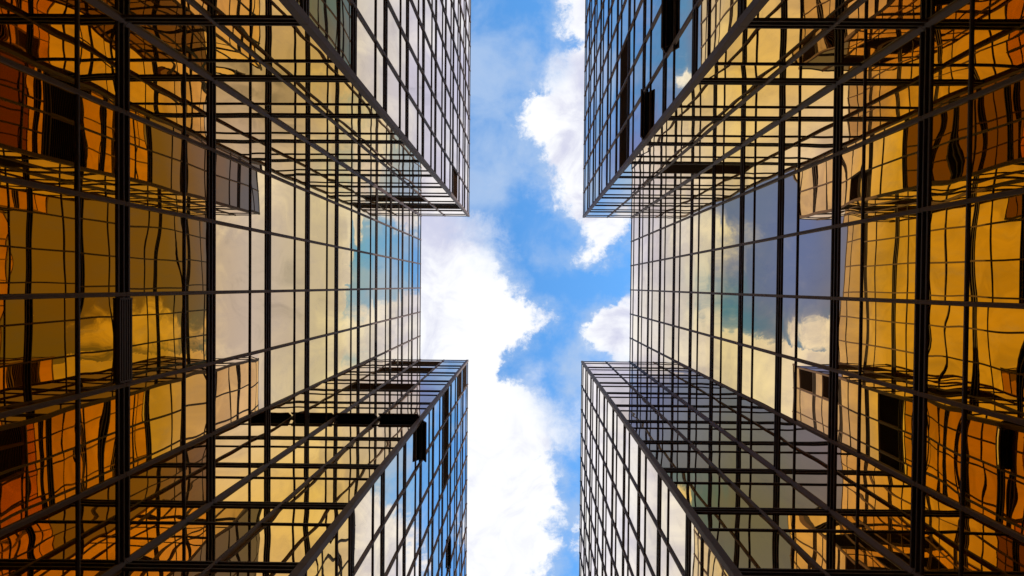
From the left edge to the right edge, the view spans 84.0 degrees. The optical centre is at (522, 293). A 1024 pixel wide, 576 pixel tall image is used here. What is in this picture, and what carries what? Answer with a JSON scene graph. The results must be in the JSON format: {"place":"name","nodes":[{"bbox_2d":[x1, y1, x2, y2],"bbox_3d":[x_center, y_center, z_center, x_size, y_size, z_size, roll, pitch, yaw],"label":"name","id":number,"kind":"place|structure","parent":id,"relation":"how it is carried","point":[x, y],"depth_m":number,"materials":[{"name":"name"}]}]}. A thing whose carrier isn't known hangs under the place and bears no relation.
{"place":"outdoors","nodes":[
{"label":"outdoors","id":0,"kind":"place"},
{"bbox_2d":[0,0,470,575],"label":"office tower","id":1,"kind":"structure","parent":0,"point":[212,212],"depth_m":15.26,"materials":[{"name":"brown metal"}]},
{"bbox_2d":[0,62,75,190],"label":"window","id":2,"kind":"structure","parent":1,"relation":"in","point":[38,116],"depth_m":10.30,"materials":[{"name":"glass"}]},
{"bbox_2d":[0,181,75,293],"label":"window","id":3,"kind":"structure","parent":1,"relation":"in","point":[38,226],"depth_m":10.32,"materials":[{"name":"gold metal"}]},
{"bbox_2d":[0,0,75,87],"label":"window","id":4,"kind":"structure","parent":1,"relation":"in","point":[38,35],"depth_m":10.41,"materials":[{"name":"gold glass"}]},
{"bbox_2d":[0,298,76,411],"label":"window","id":5,"kind":"structure","parent":1,"relation":"in","point":[38,336],"depth_m":10.35,"materials":[{"name":"gold glass"}]},
{"bbox_2d":[0,400,76,529],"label":"window","id":6,"kind":"structure","parent":1,"relation":"in","point":[38,448],"depth_m":10.37,"materials":[{"name":"orange glass"}]},
{"bbox_2d":[0,501,76,575],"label":"window","id":7,"kind":"structure","parent":1,"relation":"in","point":[47,545],"depth_m":10.56,"materials":[{"name":"orange glass"}]},
{"bbox_2d":[130,373,182,469],"bbox_3d":[-8.831,3.008,13.776,0.002,2.059,1.984,1,-89,0],"label":"window","id":8,"kind":"structure","parent":1,"relation":"in","point":[156,406],"depth_m":13.68,"materials":[{"name":"gold glass"}]},
{"bbox_2d":[130,450,182,554],"bbox_3d":[-8.849,5.011,13.804,0.003,2.059,1.984,1,-89,0],"label":"window","id":9,"kind":"structure","parent":1,"relation":"in","point":[156,490],"depth_m":13.71,"materials":[{"name":"gold glass"}]},
{"bbox_2d":[130,30,183,134],"bbox_3d":[-8.758,-5.006,13.663,0.004,2.059,1.984,0,-89,0],"label":"window","id":10,"kind":"structure","parent":1,"relation":"in","point":[156,77],"depth_m":13.59,"materials":[{"name":"gold glass"}]},
{"bbox_2d":[130,117,183,212],"bbox_3d":[-8.776,-3.002,13.691,0.004,2.059,1.984,1,-89,0],"label":"window","id":11,"kind":"structure","parent":1,"relation":"in","point":[156,155],"depth_m":13.62,"materials":[{"name":"gold glass"}]},
{"bbox_2d":[130,207,183,291],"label":"window","id":12,"kind":"structure","parent":1,"relation":"in","point":[156,239],"depth_m":13.63,"materials":[{"name":"gold glass"}]},
{"bbox_2d":[132,295,182,379],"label":"window","id":13,"kind":"structure","parent":1,"relation":"in","point":[157,321],"depth_m":13.69,"materials":[{"name":"gold glass"}]},
{"bbox_2d":[136,524,254,560],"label":"window","id":14,"kind":"structure","parent":1,"relation":"in","point":[192,542],"depth_m":13.74,"materials":[{"name":"orange glass"}]},
{"bbox_2d":[136,25,255,59],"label":"window","id":15,"kind":"structure","parent":1,"relation":"in","point":[191,42],"depth_m":13.57,"materials":[{"name":"gold glass"}]},
{"bbox_2d":[216,293,248,359],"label":"window","id":16,"kind":"structure","parent":1,"relation":"in","point":[232,310],"depth_m":17.20,"materials":[{"name":"beige glass"}]},
{"bbox_2d":[216,356,248,429],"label":"window","id":17,"kind":"structure","parent":1,"relation":"in","point":[232,377],"depth_m":17.23,"materials":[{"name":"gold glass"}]},
{"bbox_2d":[216,419,248,496],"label":"window","id":18,"kind":"structure","parent":1,"relation":"in","point":[232,444],"depth_m":17.28,"materials":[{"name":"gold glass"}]},
{"bbox_2d":[216,85,249,163],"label":"window","id":19,"kind":"structure","parent":1,"relation":"in","point":[232,115],"depth_m":17.11,"materials":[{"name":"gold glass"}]},
{"bbox_2d":[216,154,249,226],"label":"window","id":20,"kind":"structure","parent":1,"relation":"in","point":[232,177],"depth_m":17.15,"materials":[{"name":"grey glass"}]},
{"bbox_2d":[216,224,249,290],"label":"window","id":21,"kind":"structure","parent":1,"relation":"in","point":[232,244],"depth_m":17.18,"materials":[{"name":"beige glass"}]},
{"bbox_2d":[221,478,306,501],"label":"window","id":22,"kind":"structure","parent":1,"relation":"in","point":[256,489],"depth_m":17.27,"materials":[{"name":"gold glass"}]},
{"bbox_2d":[222,82,308,103],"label":"window","id":23,"kind":"structure","parent":1,"relation":"in","point":[255,92],"depth_m":17.12,"materials":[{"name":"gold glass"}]},
{"bbox_2d":[222,525,328,561],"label":"window","id":24,"kind":"structure","parent":1,"relation":"in","point":[268,543],"depth_m":13.73,"materials":[{"name":"gold glass"}]},
{"bbox_2d":[223,26,330,60],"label":"window","id":25,"kind":"structure","parent":1,"relation":"in","point":[275,43],"depth_m":13.56,"materials":[{"name":"gold glass"}]},
{"bbox_2d":[271,178,293,235],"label":"window","id":26,"kind":"structure","parent":1,"relation":"in","point":[282,194],"depth_m":20.64,"materials":[{"name":"beige glass"}]},
{"bbox_2d":[271,235,293,289],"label":"window","id":27,"kind":"structure","parent":1,"relation":"in","point":[282,249],"depth_m":20.68,"materials":[{"name":"beige glass"}]},
{"bbox_2d":[271,292,293,346],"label":"window","id":28,"kind":"structure","parent":1,"relation":"in","point":[282,303],"depth_m":20.73,"materials":[{"name":"beige glass"}]},
{"bbox_2d":[271,345,293,403],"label":"window","id":29,"kind":"structure","parent":1,"relation":"in","point":[282,359],"depth_m":20.78,"materials":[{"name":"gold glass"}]},
{"bbox_2d":[271,397,293,458],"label":"window","id":30,"kind":"structure","parent":1,"relation":"in","point":[282,414],"depth_m":20.80,"materials":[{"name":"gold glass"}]},
{"bbox_2d":[272,121,294,183],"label":"window","id":31,"kind":"structure","parent":1,"relation":"in","point":[283,142],"depth_m":20.69,"materials":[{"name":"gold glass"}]},
{"bbox_2d":[275,447,341,463],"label":"window","id":32,"kind":"structure","parent":1,"relation":"in","point":[299,454],"depth_m":20.80,"materials":[{"name":"gold glass"}]},
{"bbox_2d":[276,118,342,132],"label":"window","id":33,"kind":"structure","parent":1,"relation":"in","point":[299,125],"depth_m":20.62,"materials":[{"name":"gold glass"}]},
{"bbox_2d":[309,337,325,386],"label":"window","id":34,"kind":"structure","parent":1,"relation":"in","point":[317,365],"depth_m":24.24,"materials":[{"name":"beige glass"}]},
{"bbox_2d":[309,382,325,433],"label":"window","id":35,"kind":"structure","parent":1,"relation":"in","point":[317,395],"depth_m":24.29,"materials":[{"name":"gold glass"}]},
{"bbox_2d":[310,146,326,197],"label":"window","id":36,"kind":"structure","parent":1,"relation":"in","point":[318,161],"depth_m":24.14,"materials":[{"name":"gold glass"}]},
{"bbox_2d":[310,194,326,242],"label":"window","id":37,"kind":"structure","parent":1,"relation":"in","point":[318,206],"depth_m":24.20,"materials":[{"name":"beige glass"}]},
{"bbox_2d":[310,243,326,288],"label":"window","id":38,"kind":"structure","parent":1,"relation":"in","point":[318,253],"depth_m":24.24,"materials":[{"name":"beige glass"}]},
{"bbox_2d":[310,291,326,337],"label":"window","id":39,"kind":"structure","parent":1,"relation":"in","point":[318,299],"depth_m":24.28,"materials":[{"name":"beige glass"}]},
{"bbox_2d":[307,534,335,575],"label":"window","id":40,"kind":"structure","parent":1,"relation":"in","point":[325,564],"depth_m":14.10,"materials":[{"name":"beige glass"}]},
{"bbox_2d":[309,0,338,51],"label":"window","id":41,"kind":"structure","parent":1,"relation":"in","point":[324,14],"depth_m":13.82,"materials":[{"name":"grey glass"}]},
{"bbox_2d":[287,479,366,502],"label":"window","id":42,"kind":"structure","parent":1,"relation":"in","point":[316,490],"depth_m":17.28,"materials":[{"name":"gold glass"}]},
{"bbox_2d":[289,82,368,103],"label":"window","id":43,"kind":"structure","parent":1,"relation":"in","point":[316,92],"depth_m":17.07,"materials":[{"name":"gold glass"}]},
{"bbox_2d":[313,425,367,436],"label":"window","id":44,"kind":"structure","parent":1,"relation":"in","point":[330,430],"depth_m":24.37,"materials":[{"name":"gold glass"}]},
{"bbox_2d":[338,248,350,288],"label":"window","id":45,"kind":"structure","parent":1,"relation":"in","point":[344,256],"depth_m":27.70,"materials":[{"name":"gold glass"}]},
{"bbox_2d":[338,290,350,330],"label":"window","id":46,"kind":"structure","parent":1,"relation":"in","point":[344,297],"depth_m":27.76,"materials":[{"name":"beige glass"}]},
{"bbox_2d":[338,330,350,372],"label":"window","id":47,"kind":"structure","parent":1,"relation":"in","point":[344,338],"depth_m":27.81,"materials":[{"name":"beige glass"}]},
{"bbox_2d":[330,448,392,463],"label":"window","id":48,"kind":"structure","parent":1,"relation":"in","point":[349,455],"depth_m":20.76,"materials":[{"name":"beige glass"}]},
{"bbox_2d":[331,118,394,133],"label":"window","id":49,"kind":"structure","parent":1,"relation":"in","point":[375,126],"depth_m":20.67,"materials":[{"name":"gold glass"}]},
{"bbox_2d":[354,486,372,568],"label":"window","id":50,"kind":"structure","parent":1,"relation":"in","point":[364,511],"depth_m":17.28,"materials":[{"name":"white glass"}]},
{"bbox_2d":[357,14,374,96],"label":"window","id":51,"kind":"structure","parent":1,"relation":"in","point":[365,43],"depth_m":17.06,"materials":[{"name":"white glass"}]},
{"bbox_2d":[385,505,396,573],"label":"window","id":52,"kind":"structure","parent":1,"relation":"in","point":[391,524],"depth_m":20.81,"materials":[{"name":"white glass"}]},
{"bbox_2d":[385,454,397,518],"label":"window","id":53,"kind":"structure","parent":1,"relation":"in","point":[391,472],"depth_m":20.84,"materials":[{"name":"blue glass"}]},
{"bbox_2d":[387,64,399,127],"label":"window","id":54,"kind":"structure","parent":1,"relation":"in","point":[393,84],"depth_m":20.62,"materials":[{"name":"white glass"}]},
{"bbox_2d":[388,5,399,76],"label":"window","id":55,"kind":"structure","parent":1,"relation":"in","point":[393,28],"depth_m":20.56,"materials":[{"name":"white glass"}]},
{"bbox_2d":[420,0,630,575],"label":"sky","id":56,"kind":"structure","parent":0,"point":[525,288],"materials":[{"name":"blue"}]},
{"bbox_2d":[579,0,1023,575],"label":"office tower","id":57,"kind":"structure","parent":0,"point":[821,206],"depth_m":15.47,"materials":[{"name":"brown metal"}]},
{"bbox_2d":[645,509,656,575],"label":"window","id":58,"kind":"structure","parent":57,"relation":"in","point":[650,528],"depth_m":20.81,"materials":[{"name":"white glass"}]},
{"bbox_2d":[646,457,656,521],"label":"window","id":59,"kind":"structure","parent":57,"relation":"in","point":[651,474],"depth_m":20.73,"materials":[{"name":"white glass"}]},
{"bbox_2d":[650,64,662,129],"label":"window","id":60,"kind":"structure","parent":57,"relation":"in","point":[656,85],"depth_m":20.54,"materials":[{"name":"blue glass"}]},
{"bbox_2d":[651,12,662,76],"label":"window","id":61,"kind":"structure","parent":57,"relation":"in","point":[656,51],"depth_m":20.63,"materials":[{"name":"blue glass"}]},
{"bbox_2d":[634,428,685,440],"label":"window","id":62,"kind":"structure","parent":57,"relation":"in","point":[644,433],"depth_m":24.23,"materials":[{"name":"grey glass"}]},
{"bbox_2d":[668,491,685,572],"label":"window","id":63,"kind":"structure","parent":57,"relation":"in","point":[677,517],"depth_m":17.19,"materials":[{"name":"white glass"}]},
{"bbox_2d":[651,451,712,467],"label":"window","id":64,"kind":"structure","parent":57,"relation":"in","point":[666,459],"depth_m":20.64,"materials":[{"name":"grey glass"}]},
{"bbox_2d":[674,17,691,98],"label":"window","id":65,"kind":"structure","parent":57,"relation":"in","point":[683,46],"depth_m":16.99,"materials":[{"name":"blue glass"}]},
{"bbox_2d":[656,121,717,135],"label":"window","id":66,"kind":"structure","parent":57,"relation":"in","point":[670,128],"depth_m":20.56,"materials":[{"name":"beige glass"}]},
{"bbox_2d":[697,334,709,376],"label":"window","id":67,"kind":"structure","parent":57,"relation":"in","point":[703,346],"depth_m":27.66,"materials":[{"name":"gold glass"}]},
{"bbox_2d":[698,252,710,291],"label":"window","id":68,"kind":"structure","parent":57,"relation":"in","point":[704,269],"depth_m":27.61,"materials":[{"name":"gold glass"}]},
{"bbox_2d":[678,429,731,440],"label":"window","id":69,"kind":"structure","parent":57,"relation":"in","point":[691,434],"depth_m":24.15,"materials":[{"name":"grey glass"}]},
{"bbox_2d":[699,209,711,250],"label":"window","id":70,"kind":"structure","parent":57,"relation":"in","point":[705,218],"depth_m":27.56,"materials":[{"name":"beige glass"}]},
{"bbox_2d":[675,483,753,507],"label":"window","id":71,"kind":"structure","parent":57,"relation":"in","point":[698,495],"depth_m":17.18,"materials":[{"name":"grey glass"}]},
{"bbox_2d":[702,540,727,575],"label":"window","id":72,"kind":"structure","parent":57,"relation":"in","point":[711,566],"depth_m":14.09,"materials":[{"name":"beige glass"}]},
{"bbox_2d":[680,85,759,106],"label":"window","id":73,"kind":"structure","parent":57,"relation":"in","point":[702,95],"depth_m":17.00,"materials":[{"name":"gold glass"}]},
{"bbox_2d":[709,0,737,54],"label":"window","id":74,"kind":"structure","parent":57,"relation":"in","point":[723,13],"depth_m":13.72,"materials":[{"name":"gold glass"}]},
{"bbox_2d":[720,386,736,437],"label":"window","id":75,"kind":"structure","parent":57,"relation":"in","point":[728,402],"depth_m":24.17,"materials":[{"name":"grey glass"}]},
{"bbox_2d":[721,295,737,341],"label":"window","id":76,"kind":"structure","parent":57,"relation":"in","point":[729,327],"depth_m":24.07,"materials":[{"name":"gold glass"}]},
{"bbox_2d":[721,340,737,390],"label":"window","id":77,"kind":"structure","parent":57,"relation":"in","point":[728,350],"depth_m":24.13,"materials":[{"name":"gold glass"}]},
{"bbox_2d":[722,246,738,292],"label":"window","id":78,"kind":"structure","parent":57,"relation":"in","point":[730,263],"depth_m":24.09,"materials":[{"name":"grey glass"}]},
{"bbox_2d":[723,150,739,200],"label":"window","id":79,"kind":"structure","parent":57,"relation":"in","point":[731,163],"depth_m":23.99,"materials":[{"name":"beige glass"}]},
{"bbox_2d":[723,197,739,246],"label":"window","id":80,"kind":"structure","parent":57,"relation":"in","point":[731,209],"depth_m":24.03,"materials":[{"name":"blue glass"}]},
{"bbox_2d":[702,452,769,468],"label":"window","id":81,"kind":"structure","parent":57,"relation":"in","point":[720,459],"depth_m":20.68,"materials":[{"name":"grey glass"}]},
{"bbox_2d":[706,121,773,135],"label":"window","id":82,"kind":"structure","parent":57,"relation":"in","point":[726,128],"depth_m":20.50,"materials":[{"name":"gold glass"}]},
{"bbox_2d":[751,402,773,464],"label":"window","id":83,"kind":"structure","parent":57,"relation":"in","point":[762,434],"depth_m":20.61,"materials":[{"name":"grey glass"}]},
{"bbox_2d":[710,530,815,568],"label":"window","id":84,"kind":"structure","parent":57,"relation":"in","point":[746,549],"depth_m":13.63,"materials":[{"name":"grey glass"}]},
{"bbox_2d":[752,349,774,409],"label":"window","id":85,"kind":"structure","parent":57,"relation":"in","point":[763,367],"depth_m":20.63,"materials":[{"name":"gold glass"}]},
{"bbox_2d":[753,296,775,351],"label":"window","id":86,"kind":"structure","parent":57,"relation":"in","point":[764,308],"depth_m":20.59,"materials":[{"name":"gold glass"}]},
{"bbox_2d":[754,239,776,293],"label":"window","id":87,"kind":"structure","parent":57,"relation":"in","point":[765,253],"depth_m":20.55,"materials":[{"name":"blue glass"}]},
{"bbox_2d":[754,181,777,240],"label":"window","id":88,"kind":"structure","parent":57,"relation":"in","point":[766,198],"depth_m":20.52,"materials":[{"name":"blue glass"}]},
{"bbox_2d":[755,125,778,186],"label":"window","id":89,"kind":"structure","parent":57,"relation":"in","point":[766,166],"depth_m":20.48,"materials":[{"name":"beige glass"}]},
{"bbox_2d":[717,29,824,63],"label":"window","id":90,"kind":"structure","parent":57,"relation":"in","point":[759,46],"depth_m":13.46,"materials":[{"name":"gold glass"}]},
{"bbox_2d":[735,484,820,507],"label":"window","id":91,"kind":"structure","parent":57,"relation":"in","point":[763,495],"depth_m":17.15,"materials":[{"name":"grey glass"}]},
{"bbox_2d":[741,85,827,106],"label":"window","id":92,"kind":"structure","parent":57,"relation":"in","point":[769,95],"depth_m":16.96,"materials":[{"name":"gold glass"}]},
{"bbox_2d":[794,425,827,504],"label":"window","id":93,"kind":"structure","parent":57,"relation":"in","point":[811,451],"depth_m":17.12,"materials":[{"name":"grey glass"}]},
{"bbox_2d":[795,362,828,436],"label":"window","id":94,"kind":"structure","parent":57,"relation":"in","point":[812,383],"depth_m":17.09,"materials":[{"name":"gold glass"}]},
{"bbox_2d":[796,298,829,366],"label":"window","id":95,"kind":"structure","parent":57,"relation":"in","point":[813,315],"depth_m":17.06,"materials":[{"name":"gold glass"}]},
{"bbox_2d":[797,229,830,295],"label":"window","id":96,"kind":"structure","parent":57,"relation":"in","point":[814,249],"depth_m":17.04,"materials":[{"name":"blue glass"}]},
{"bbox_2d":[798,158,832,231],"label":"window","id":97,"kind":"structure","parent":57,"relation":"in","point":[815,182],"depth_m":17.01,"materials":[{"name":"beige glass"}]},
{"bbox_2d":[799,89,833,167],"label":"window","id":98,"kind":"structure","parent":57,"relation":"in","point":[816,119],"depth_m":16.96,"materials":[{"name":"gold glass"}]},
{"bbox_2d":[784,531,902,569],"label":"window","id":99,"kind":"structure","parent":57,"relation":"in","point":[831,550],"depth_m":13.61,"materials":[{"name":"gold glass"}]},
{"bbox_2d":[792,29,912,63],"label":"window","id":100,"kind":"structure","parent":57,"relation":"in","point":[839,46],"depth_m":13.43,"materials":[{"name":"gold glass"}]},
{"bbox_2d":[858,458,910,565],"bbox_3d":[8.660,5.174,13.664,0.004,2.059,1.984,1,-89,0],"label":"window","id":101,"kind":"structure","parent":57,"relation":"in","point":[884,503],"depth_m":13.58,"materials":[{"name":"gold glass"}]},
{"bbox_2d":[859,380,912,478],"bbox_3d":[8.679,3.171,13.636,0.004,2.059,1.984,0,-89,0],"label":"window","id":102,"kind":"structure","parent":57,"relation":"in","point":[885,412],"depth_m":13.56,"materials":[{"name":"gold glass"}]},
{"bbox_2d":[861,302,913,388],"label":"window","id":103,"kind":"structure","parent":57,"relation":"in","point":[887,332],"depth_m":13.52,"materials":[{"name":"gold glass"}]},
{"bbox_2d":[862,214,915,298],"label":"window","id":104,"kind":"structure","parent":57,"relation":"in","point":[889,245],"depth_m":13.50,"materials":[{"name":"gold glass"}]},
{"bbox_2d":[863,123,917,218],"bbox_3d":[8.734,-2.839,13.552,0.004,2.059,1.984,1,-89,0],"label":"window","id":105,"kind":"structure","parent":57,"relation":"in","point":[890,161],"depth_m":13.47,"materials":[{"name":"gold glass"}]},
{"bbox_2d":[865,34,919,139],"bbox_3d":[8.753,-4.843,13.523,0.002,2.059,1.984,0,-89,0],"label":"window","id":106,"kind":"structure","parent":57,"relation":"in","point":[892,82],"depth_m":13.43,"materials":[{"name":"gold glass"}]},
{"bbox_2d":[962,512,1023,575],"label":"window","id":107,"kind":"structure","parent":57,"relation":"in","point":[987,551],"depth_m":10.55,"materials":[{"name":"orange glass"}]},
{"bbox_2d":[964,410,1023,535],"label":"window","id":108,"kind":"structure","parent":57,"relation":"in","point":[994,447],"depth_m":10.42,"materials":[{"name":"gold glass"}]},
{"bbox_2d":[966,307,1023,418],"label":"window","id":109,"kind":"structure","parent":57,"relation":"in","point":[995,336],"depth_m":10.42,"materials":[{"name":"gold glass"}]},
{"bbox_2d":[968,194,1023,302],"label":"window","id":110,"kind":"structure","parent":57,"relation":"in","point":[996,226],"depth_m":10.42,"materials":[{"name":"gold glass"}]},
{"bbox_2d":[970,79,1023,197],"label":"window","id":111,"kind":"structure","parent":57,"relation":"in","point":[997,116],"depth_m":10.42,"materials":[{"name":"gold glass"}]},
{"bbox_2d":[972,0,1023,93],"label":"window","id":112,"kind":"structure","parent":57,"relation":"in","point":[998,25],"depth_m":10.48,"materials":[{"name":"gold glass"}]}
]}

